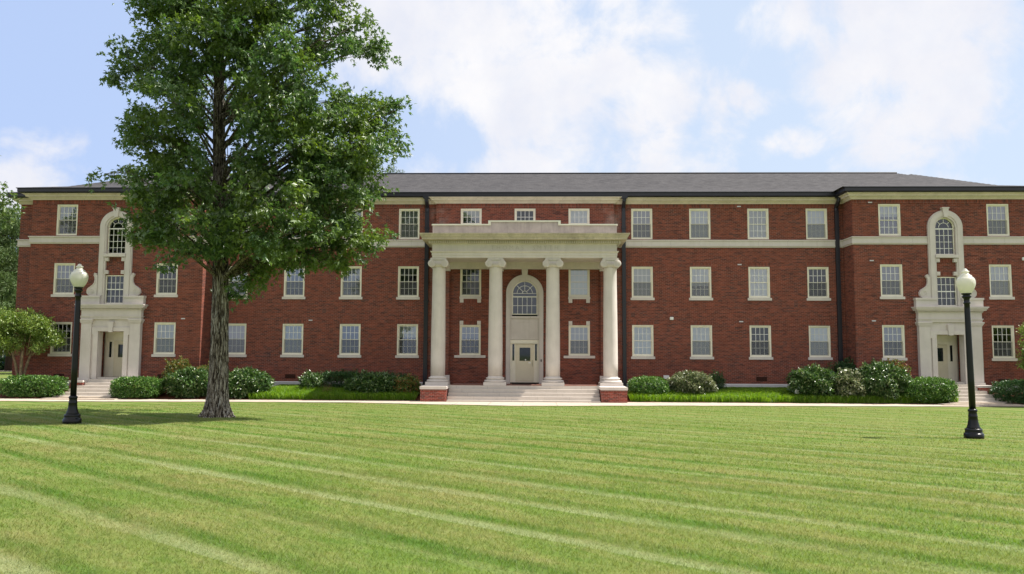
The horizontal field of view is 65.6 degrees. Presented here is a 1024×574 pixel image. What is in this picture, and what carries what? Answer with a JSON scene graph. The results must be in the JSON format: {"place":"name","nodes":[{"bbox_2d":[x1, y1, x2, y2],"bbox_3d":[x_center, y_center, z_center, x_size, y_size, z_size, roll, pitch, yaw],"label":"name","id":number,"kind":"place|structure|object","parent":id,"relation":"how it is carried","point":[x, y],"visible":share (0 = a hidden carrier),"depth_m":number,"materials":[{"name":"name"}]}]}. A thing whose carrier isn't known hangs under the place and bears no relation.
{"place":"outdoors","nodes":[
{"label":"outdoors","id":0,"kind":"place"},
{"bbox_2d":[40,396,120,399],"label":"path","id":1,"kind":"structure","parent":0,"point":[89,398],"depth_m":37.81,"materials":[{"name":"concrete"}]},
{"bbox_2d":[248,384,419,400],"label":"border grass","id":2,"kind":"structure","parent":0,"point":[289,391],"depth_m":38.20,"materials":[{"name":"green plant"}]},
{"bbox_2d":[0,371,1023,573],"bbox_3d":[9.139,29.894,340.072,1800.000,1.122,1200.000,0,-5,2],"label":"lawn","id":3,"kind":"structure","parent":0,"point":[1003,410],"depth_m":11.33,"materials":[{"name":"green plant"}]},
{"bbox_2d":[0,357,4,369],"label":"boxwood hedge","id":4,"kind":"object","parent":3,"relation":"on","point":[2,362],"visible":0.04,"depth_m":73.39,"materials":[{"name":"green plant"}]},
{"bbox_2d":[0,206,20,370],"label":"pine tree","id":5,"kind":"object","parent":3,"relation":"on","point":[8,363],"visible":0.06,"depth_m":70.12,"materials":[{"name":"green plant"}]},
{"bbox_2d":[0,205,20,312],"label":"pine tree","id":6,"kind":"object","parent":3,"relation":"on","point":[5,289],"visible":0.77,"depth_m":63.11,"materials":[{"name":"green plant"}]},
{"bbox_2d":[0,155,25,230],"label":"broadleaf tree","id":7,"kind":"object","parent":3,"relation":"on","point":[3,206],"visible":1,"depth_m":35.69,"materials":[{"name":"green plant"}]},
{"bbox_2d":[62,264,87,423],"bbox_3d":[-11.898,1.552,21.691,0.470,4.392,0.470,0,-5,2],"label":"street lamp","id":8,"kind":"object","parent":3,"relation":"on","point":[78,280],"visible":0.99,"depth_m":21.63,"materials":[{"name":"black metal"}]},
{"bbox_2d":[84,0,417,417],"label":"shade tree","id":9,"kind":"object","parent":3,"relation":"on","point":[311,180],"visible":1,"depth_m":23.82,"materials":[{"name":"green plant"}]},
{"bbox_2d":[388,165,404,172],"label":"pine tree","id":10,"kind":"object","parent":3,"relation":"on","point":[392,170],"visible":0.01,"depth_m":66.22,"materials":[{"name":"green plant"}]},
{"bbox_2d":[0,386,1023,404],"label":"mulch bed","id":11,"kind":"object","parent":3,"relation":"on","point":[164,396],"visible":0.12,"depth_m":38.31,"materials":[{"name":"brown soil"}]},
{"bbox_2d":[0,306,67,389],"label":"ornamental tree","id":12,"kind":"object","parent":11,"relation":"on","point":[41,334],"visible":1,"depth_m":39.60,"materials":[{"name":"green plant"}]},
{"bbox_2d":[0,373,68,396],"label":"boxwood hedge","id":13,"kind":"object","parent":11,"relation":"on","point":[23,384],"visible":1,"depth_m":38.40,"materials":[{"name":"green plant"}]},
{"bbox_2d":[108,376,165,397],"bbox_3d":[-18.227,4.861,38.667,2.624,1.155,1.719,0,-5,2],"label":"boxwood hedge","id":14,"kind":"object","parent":11,"relation":"on","point":[135,389],"visible":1,"depth_m":38.15,"materials":[{"name":"green plant"}]},
{"bbox_2d":[161,355,191,378],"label":"photinia shrub","id":15,"kind":"object","parent":11,"relation":"on","point":[180,363],"visible":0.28,"depth_m":39.78,"materials":[{"name":"green plant"}]},
{"bbox_2d":[162,366,208,398],"bbox_3d":[-15.688,4.681,39.029,3.099,1.653,2.221,0,-5,2],"label":"laurel shrub","id":16,"kind":"object","parent":11,"relation":"on","point":[186,382],"visible":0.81,"depth_m":38.41,"materials":[{"name":"green plant"}]},
{"bbox_2d":[196,360,208,386],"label":"photinia shrub","id":17,"kind":"object","parent":11,"relation":"on","point":[204,366],"visible":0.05,"depth_m":39.91,"materials":[{"name":"green plant"}]},
{"bbox_2d":[228,365,275,398],"bbox_3d":[-13.185,4.673,39.022,3.118,1.692,2.301,0,-5,2],"label":"laurel shrub","id":18,"kind":"object","parent":11,"relation":"on","point":[244,382],"visible":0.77,"depth_m":38.47,"materials":[{"name":"green plant"}]},
{"bbox_2d":[298,369,325,389],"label":"laurel shrub","id":19,"kind":"object","parent":11,"relation":"on","point":[309,379],"visible":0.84,"depth_m":39.37,"materials":[{"name":"green plant"}]},
{"bbox_2d":[313,368,363,387],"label":"yew shrub","id":20,"kind":"object","parent":11,"relation":"on","point":[335,375],"visible":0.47,"depth_m":39.94,"materials":[{"name":"green plant"}]},
{"bbox_2d":[343,369,408,392],"bbox_3d":[-6.699,4.775,39.267,3.297,1.472,2.273,2,-5,-19],"label":"laurel shrub","id":21,"kind":"object","parent":11,"relation":"on","point":[376,381],"visible":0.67,"depth_m":38.62,"materials":[{"name":"green plant"}]},
{"bbox_2d":[387,368,417,386],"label":"yew shrub","id":22,"kind":"object","parent":11,"relation":"on","point":[400,375],"visible":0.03,"depth_m":40.31,"materials":[{"name":"green plant"}]},
{"bbox_2d":[391,372,420,394],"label":"nandina shrub","id":23,"kind":"object","parent":11,"relation":"on","point":[413,382],"visible":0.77,"depth_m":38.66,"materials":[{"name":"green plant"}]},
{"bbox_2d":[626,375,669,395],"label":"boxwood hedge","id":24,"kind":"object","parent":11,"relation":"on","point":[639,384],"visible":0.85,"depth_m":38.27,"materials":[{"name":"green plant"}]},
{"bbox_2d":[667,370,717,395],"bbox_3d":[8.675,4.718,38.809,2.611,1.451,2.088,0,-5,2],"label":"gardenia shrub","id":25,"kind":"object","parent":11,"relation":"on","point":[691,381],"visible":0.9,"depth_m":38.30,"materials":[{"name":"green plant"}]},
{"bbox_2d":[710,369,726,388],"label":"yew shrub","id":26,"kind":"object","parent":11,"relation":"on","point":[719,380],"visible":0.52,"depth_m":39.59,"materials":[{"name":"green plant"}]},
{"bbox_2d":[785,362,841,397],"bbox_3d":[14.508,4.502,38.260,2.714,1.800,2.107,0,-5,2],"label":"laurel shrub","id":27,"kind":"object","parent":11,"relation":"on","point":[815,379],"visible":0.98,"depth_m":37.81,"materials":[{"name":"green plant"}]},
{"bbox_2d":[826,357,855,374],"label":"photinia shrub","id":28,"kind":"object","parent":11,"relation":"on","point":[845,363],"visible":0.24,"depth_m":40.01,"materials":[{"name":"green plant"}]},
{"bbox_2d":[832,367,866,397],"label":"bush","id":29,"kind":"object","parent":11,"relation":"on","point":[850,382],"visible":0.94,"depth_m":37.62,"materials":[{"name":"green plant"}]},
{"bbox_2d":[854,358,914,399],"bbox_3d":[17.687,4.413,38.037,2.797,2.049,2.176,2,-5,-20],"label":"laurel shrub","id":30,"kind":"object","parent":11,"relation":"on","point":[875,374],"visible":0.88,"depth_m":37.46,"materials":[{"name":"green plant"}]},
{"bbox_2d":[884,357,912,394],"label":"photinia shrub","id":31,"kind":"object","parent":11,"relation":"on","point":[899,364],"visible":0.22,"depth_m":38.19,"materials":[{"name":"green plant"}]},
{"bbox_2d":[899,375,959,402],"bbox_3d":[19.722,4.861,37.739,2.782,1.336,1.867,0,-5,2],"label":"boxwood hedge","id":32,"kind":"object","parent":11,"relation":"on","point":[947,386],"visible":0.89,"depth_m":37.17,"materials":[{"name":"green plant"}]},
{"bbox_2d":[988,378,1023,403],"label":"boxwood hedge","id":33,"kind":"object","parent":11,"relation":"on","point":[1002,389],"visible":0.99,"depth_m":37.28,"materials":[{"name":"green plant"}]},
{"bbox_2d":[0,398,1023,406],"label":"walk","id":34,"kind":"structure","parent":3,"relation":"on","point":[553,403],"depth_m":36.64,"materials":[{"name":"concrete"}]},
{"bbox_2d":[5,172,1023,403],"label":"brick building","id":35,"kind":"structure","parent":3,"relation":"on","point":[544,287],"depth_m":41.21,"materials":[{"name":"red brick"}]},
{"bbox_2d":[48,322,71,355],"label":"window","id":36,"kind":"structure","parent":35,"relation":"in","point":[52,353],"depth_m":40.85,"materials":[{"name":"beige paint"}]},
{"bbox_2d":[51,263,74,296],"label":"window","id":37,"kind":"structure","parent":35,"relation":"in","point":[62,271],"depth_m":41.19,"materials":[{"name":"beige paint"}]},
{"bbox_2d":[56,205,77,234],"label":"window","id":38,"kind":"structure","parent":35,"relation":"in","point":[68,213],"depth_m":41.45,"materials":[{"name":"beige paint"}]},
{"bbox_2d":[105,275,123,303],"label":"window","id":39,"kind":"structure","parent":35,"relation":"in","point":[106,290],"depth_m":41.00,"materials":[{"name":"beige paint"}]},
{"bbox_2d":[107,218,124,253],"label":"window","id":40,"kind":"structure","parent":35,"relation":"in","point":[109,230],"depth_m":41.22,"materials":[{"name":"beige paint"}]},
{"bbox_2d":[151,322,175,356],"bbox_3d":[-17.779,2.696,40.734,1.240,1.761,0.233,0,-5,2],"label":"window","id":41,"kind":"structure","parent":35,"relation":"in","point":[164,332],"depth_m":40.79,"materials":[{"name":"beige paint"}]},
{"bbox_2d":[154,263,177,296],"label":"window","id":42,"kind":"structure","parent":35,"relation":"in","point":[158,294],"depth_m":40.96,"materials":[{"name":"beige paint"}]},
{"bbox_2d":[228,323,246,356],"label":"window","id":43,"kind":"structure","parent":35,"relation":"in","point":[237,332],"depth_m":41.98,"materials":[{"name":"beige paint"}]},
{"bbox_2d":[229,266,248,298],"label":"window","id":44,"kind":"structure","parent":35,"relation":"in","point":[233,280],"depth_m":42.22,"materials":[{"name":"grey glass"}]},
{"bbox_2d":[280,324,303,356],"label":"window","id":45,"kind":"structure","parent":35,"relation":"in","point":[292,336],"depth_m":41.88,"materials":[{"name":"beige paint"}]},
{"bbox_2d":[282,266,304,298],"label":"window","id":46,"kind":"structure","parent":35,"relation":"in","point":[294,285],"depth_m":42.14,"materials":[{"name":"beige paint"}]},
{"bbox_2d":[338,324,360,357],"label":"window","id":47,"kind":"structure","parent":35,"relation":"in","point":[349,343],"depth_m":41.79,"materials":[{"name":"beige paint"}]},
{"bbox_2d":[339,266,362,298],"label":"window","id":48,"kind":"structure","parent":35,"relation":"in","point":[350,285],"depth_m":42.03,"materials":[{"name":"grey glass"}]},
{"bbox_2d":[342,209,362,238],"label":"window","id":49,"kind":"structure","parent":35,"relation":"in","point":[361,213],"depth_m":42.30,"materials":[{"name":"beige paint"}]},
{"bbox_2d":[395,324,418,357],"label":"window","id":50,"kind":"structure","parent":35,"relation":"in","point":[407,331],"depth_m":41.69,"materials":[{"name":"beige paint"}]},
{"bbox_2d":[396,266,419,299],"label":"window","id":51,"kind":"structure","parent":35,"relation":"in","point":[400,297],"depth_m":41.90,"materials":[{"name":"beige paint"}]},
{"bbox_2d":[399,209,419,238],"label":"window","id":52,"kind":"structure","parent":35,"relation":"in","point":[409,219],"depth_m":42.22,"materials":[{"name":"beige paint"}]},
{"bbox_2d":[454,321,485,357],"bbox_3d":[-2.174,2.718,41.358,1.620,1.915,0.243,0,-5,2],"label":"window","id":53,"kind":"structure","parent":35,"relation":"in","point":[466,331],"depth_m":41.37,"materials":[{"name":"beige paint"}]},
{"bbox_2d":[459,269,480,302],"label":"window","id":54,"kind":"structure","parent":35,"relation":"in","point":[462,296],"depth_m":41.57,"materials":[{"name":"beige paint"}]},
{"bbox_2d":[461,209,481,223],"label":"window","id":55,"kind":"structure","parent":35,"relation":"in","point":[465,213],"depth_m":41.92,"materials":[{"name":"beige paint"}]},
{"bbox_2d":[512,281,536,314],"bbox_3d":[0.665,0.562,41.482,1.320,1.770,0.120,0,-5,2],"label":"window","id":56,"kind":"structure","parent":35,"relation":"in","point":[517,305],"depth_m":41.43,"materials":[{"name":"beige paint"}]},
{"bbox_2d":[515,209,535,219],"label":"window","id":57,"kind":"structure","parent":35,"relation":"in","point":[516,210],"depth_m":41.81,"materials":[{"name":"beige paint"}]},
{"bbox_2d":[568,270,589,302],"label":"window","id":58,"kind":"structure","parent":35,"relation":"in","point":[579,280],"depth_m":41.50,"materials":[{"name":"grey glass"}]},
{"bbox_2d":[568,209,589,223],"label":"window","id":59,"kind":"structure","parent":35,"relation":"in","point":[576,216],"depth_m":41.81,"materials":[{"name":"grey glass"}]},
{"bbox_2d":[564,321,594,357],"bbox_3d":[3.483,2.731,41.196,1.620,1.915,0.243,0,-5,2],"label":"window","id":60,"kind":"structure","parent":35,"relation":"in","point":[579,335],"depth_m":41.25,"materials":[{"name":"beige paint"}]},
{"bbox_2d":[631,209,651,238],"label":"window","id":61,"kind":"structure","parent":35,"relation":"in","point":[641,219],"depth_m":41.86,"materials":[{"name":"beige paint"}]},
{"bbox_2d":[631,325,654,358],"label":"window","id":62,"kind":"structure","parent":35,"relation":"in","point":[642,335],"depth_m":41.35,"materials":[{"name":"beige paint"}]},
{"bbox_2d":[631,267,654,299],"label":"window","id":63,"kind":"structure","parent":35,"relation":"in","point":[642,277],"depth_m":41.62,"materials":[{"name":"beige paint"}]},
{"bbox_2d":[689,209,710,238],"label":"window","id":64,"kind":"structure","parent":35,"relation":"in","point":[699,219],"depth_m":41.78,"materials":[{"name":"grey glass"}]},
{"bbox_2d":[689,267,712,299],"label":"window","id":65,"kind":"structure","parent":35,"relation":"in","point":[699,276],"depth_m":41.52,"materials":[{"name":"beige paint"}]},
{"bbox_2d":[690,325,713,358],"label":"window","id":66,"kind":"structure","parent":35,"relation":"in","point":[701,335],"depth_m":41.27,"materials":[{"name":"beige paint"}]},
{"bbox_2d":[747,209,768,238],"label":"window","id":67,"kind":"structure","parent":35,"relation":"in","point":[757,219],"depth_m":41.69,"materials":[{"name":"grey glass"}]},
{"bbox_2d":[748,267,771,300],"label":"window","id":68,"kind":"structure","parent":35,"relation":"in","point":[759,277],"depth_m":41.43,"materials":[{"name":"grey glass"}]},
{"bbox_2d":[749,325,772,359],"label":"window","id":69,"kind":"structure","parent":35,"relation":"in","point":[752,357],"depth_m":41.12,"materials":[{"name":"beige paint"}]},
{"bbox_2d":[806,209,827,238],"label":"window","id":70,"kind":"structure","parent":35,"relation":"in","point":[816,219],"depth_m":41.61,"materials":[{"name":"grey glass"}]},
{"bbox_2d":[807,267,830,300],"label":"window","id":71,"kind":"structure","parent":35,"relation":"in","point":[810,298],"depth_m":41.29,"materials":[{"name":"beige paint"}]},
{"bbox_2d":[808,326,832,359],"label":"window","id":72,"kind":"structure","parent":35,"relation":"in","point":[819,336],"depth_m":41.09,"materials":[{"name":"grey glass"}]},
{"bbox_2d":[878,204,900,235],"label":"window","id":73,"kind":"structure","parent":35,"relation":"in","point":[884,210],"depth_m":40.22,"materials":[{"name":"beige paint"}]},
{"bbox_2d":[880,264,904,298],"bbox_3d":[19.040,-0.259,39.932,1.240,1.760,0.233,0,-5,2],"label":"window","id":74,"kind":"structure","parent":35,"relation":"in","point":[891,277],"depth_m":39.98,"materials":[{"name":"grey glass"}]},
{"bbox_2d":[882,325,907,360],"bbox_3d":[19.026,2.782,39.681,1.240,1.761,0.233,0,-5,2],"label":"window","id":75,"kind":"structure","parent":35,"relation":"in","point":[890,333],"depth_m":39.72,"materials":[{"name":"beige paint"}]},
{"bbox_2d":[935,218,954,253],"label":"window","id":76,"kind":"structure","parent":35,"relation":"in","point":[952,228],"depth_m":40.03,"materials":[{"name":"beige paint"}]},
{"bbox_2d":[937,277,956,305],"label":"window","id":77,"kind":"structure","parent":35,"relation":"in","point":[955,292],"depth_m":39.79,"materials":[{"name":"beige paint"}]},
{"bbox_2d":[986,204,1009,235],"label":"window","id":78,"kind":"structure","parent":35,"relation":"in","point":[997,214],"depth_m":40.09,"materials":[{"name":"beige paint"}]},
{"bbox_2d":[989,264,1014,299],"bbox_3d":[24.418,-0.246,39.778,1.240,1.760,0.233,0,-5,2],"label":"window","id":79,"kind":"structure","parent":35,"relation":"in","point":[1000,276],"depth_m":39.84,"materials":[{"name":"grey glass"}]},
{"bbox_2d":[992,325,1017,360],"bbox_3d":[24.403,2.793,39.510,1.240,1.761,0.198,0,-5,2],"label":"window","id":80,"kind":"structure","parent":35,"relation":"in","point":[995,358],"depth_m":39.53,"materials":[{"name":"beige paint"}]},
{"bbox_2d":[956,269,984,438],"bbox_3d":[11.742,1.712,20.404,0.470,4.392,0.470,0,-5,2],"label":"street lamp","id":81,"kind":"object","parent":3,"relation":"on","point":[966,285],"visible":1,"depth_m":20.34,"materials":[{"name":"black metal"}]},
{"bbox_2d":[1015,322,1023,368],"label":"ornamental tree","id":82,"kind":"object","parent":3,"relation":"on","point":[1021,365],"visible":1,"depth_m":36.35,"materials":[{"name":"green plant"}]},
{"bbox_2d":[0,0,1023,255],"label":"sky","id":83,"kind":"structure","parent":0,"point":[931,88],"materials":[{"name":"blue"}]},
{"bbox_2d":[627,387,958,403],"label":"border grass","id":84,"kind":"structure","parent":0,"point":[755,394],"depth_m":37.63,"materials":[{"name":"green plant"}]},
{"bbox_2d":[938,402,1023,405],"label":"path","id":85,"kind":"structure","parent":0,"point":[981,403],"depth_m":36.53,"materials":[{"name":"concrete"}]}
]}

